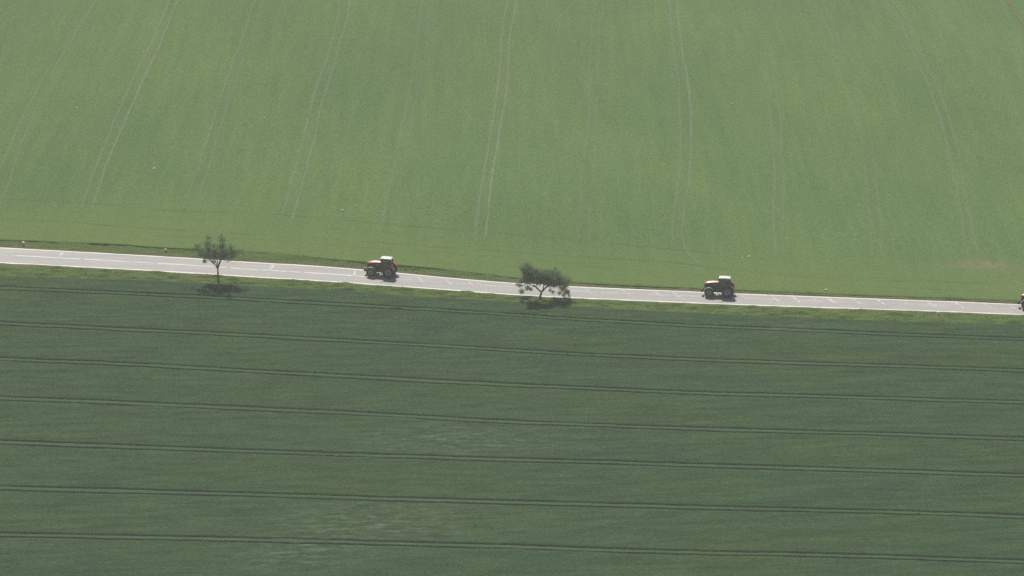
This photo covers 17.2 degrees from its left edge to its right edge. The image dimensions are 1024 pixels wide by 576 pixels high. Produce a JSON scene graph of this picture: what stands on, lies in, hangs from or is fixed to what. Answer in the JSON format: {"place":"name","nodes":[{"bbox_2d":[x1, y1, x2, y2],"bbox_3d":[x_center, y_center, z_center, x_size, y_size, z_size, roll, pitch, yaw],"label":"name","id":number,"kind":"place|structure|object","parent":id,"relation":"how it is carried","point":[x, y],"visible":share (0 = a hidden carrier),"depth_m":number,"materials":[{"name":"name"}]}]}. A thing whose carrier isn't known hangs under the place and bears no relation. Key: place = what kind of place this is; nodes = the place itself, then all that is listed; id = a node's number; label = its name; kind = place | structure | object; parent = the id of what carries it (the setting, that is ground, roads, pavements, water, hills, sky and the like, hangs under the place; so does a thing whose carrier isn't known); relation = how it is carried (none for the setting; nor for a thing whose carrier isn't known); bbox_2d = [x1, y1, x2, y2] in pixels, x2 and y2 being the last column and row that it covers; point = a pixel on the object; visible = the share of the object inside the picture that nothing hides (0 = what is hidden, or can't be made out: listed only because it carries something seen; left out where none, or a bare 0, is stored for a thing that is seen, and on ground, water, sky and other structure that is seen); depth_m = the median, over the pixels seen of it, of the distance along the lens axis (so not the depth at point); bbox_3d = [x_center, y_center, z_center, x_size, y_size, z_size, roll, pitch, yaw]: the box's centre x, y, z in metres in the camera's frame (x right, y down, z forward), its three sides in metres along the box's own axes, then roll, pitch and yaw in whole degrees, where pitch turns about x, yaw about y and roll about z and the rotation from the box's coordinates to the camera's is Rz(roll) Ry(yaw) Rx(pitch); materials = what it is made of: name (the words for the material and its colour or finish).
{"place":"outdoors","nodes":[
{"label":"outdoors","id":0,"kind":"place"},
{"bbox_2d":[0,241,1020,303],"bbox_3d":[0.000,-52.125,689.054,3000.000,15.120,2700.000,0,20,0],"label":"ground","id":1,"kind":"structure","parent":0,"point":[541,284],"depth_m":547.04,"materials":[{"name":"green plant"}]},
{"bbox_2d":[186,233,244,282],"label":"roadside tree","id":2,"kind":"object","parent":1,"relation":"on","point":[209,252],"visible":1,"depth_m":545.45,"materials":[{"name":"green plant"}]},
{"bbox_2d":[515,261,572,298],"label":"roadside tree","id":3,"kind":"object","parent":1,"relation":"on","point":[555,278],"visible":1,"depth_m":538.25,"materials":[{"name":"green plant"}]},
{"bbox_2d":[0,276,1023,575],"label":"field","id":4,"kind":"structure","parent":0,"point":[168,428],"depth_m":485.27,"materials":[{"name":"green plant"}]},
{"bbox_2d":[0,0,1023,300],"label":"field","id":5,"kind":"structure","parent":0,"point":[844,146],"depth_m":621.31,"materials":[{"name":"green plant"}]},
{"bbox_2d":[95,2,691,232],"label":"wheel tracks","id":6,"kind":"object","parent":5,"relation":"on","point":[492,172],"visible":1,"depth_m":623.87},
{"bbox_2d":[0,247,1023,313],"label":"road","id":7,"kind":"structure","parent":0,"point":[427,282],"depth_m":547.81,"materials":[{"name":"grey asphalt"}]},
{"bbox_2d":[364,256,397,278],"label":"tractor","id":8,"kind":"object","parent":7,"relation":"on","point":[389,269],"visible":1,"depth_m":549.89,"materials":[{"name":"metal"}]},
{"bbox_2d":[0,254,947,306],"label":"road marking","id":9,"kind":"object","parent":7,"relation":"on","point":[389,278],"visible":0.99,"depth_m":551.22,"materials":[{"name":"paint"}]},
{"bbox_2d":[0,247,1020,304],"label":"road marking","id":10,"kind":"object","parent":7,"relation":"on","point":[494,281],"visible":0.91,"depth_m":548.76,"materials":[{"name":"paint"}]},
{"bbox_2d":[0,262,1023,314],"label":"road marking","id":11,"kind":"object","parent":7,"relation":"on","point":[512,294],"visible":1,"depth_m":542.61,"materials":[{"name":"paint"}]},
{"bbox_2d":[59,252,1015,308],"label":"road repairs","id":12,"kind":"structure","parent":7,"relation":"on","point":[272,266],"depth_m":541.37,"materials":[{"name":"grey asphalt"}]},
{"bbox_2d":[701,276,735,297],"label":"tractor","id":13,"kind":"object","parent":7,"relation":"on","point":[726,289],"visible":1,"depth_m":540.76,"materials":[{"name":"red metal"}]},
{"bbox_2d":[1017,293,1023,308],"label":"tractor","id":14,"kind":"object","parent":7,"relation":"on","point":[1022,300],"visible":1,"depth_m":534.94,"materials":[{"name":"black paint"}]},
{"bbox_2d":[0,263,1023,323],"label":"grass","id":15,"kind":"structure","parent":0,"point":[7,269],"depth_m":540.19,"materials":[{"name":"green plant"}]},
{"bbox_2d":[1006,0,1023,25],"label":"meadow","id":16,"kind":"structure","parent":0,"point":[1017,7],"depth_m":722.19,"materials":[{"name":"green plant"}]}
]}

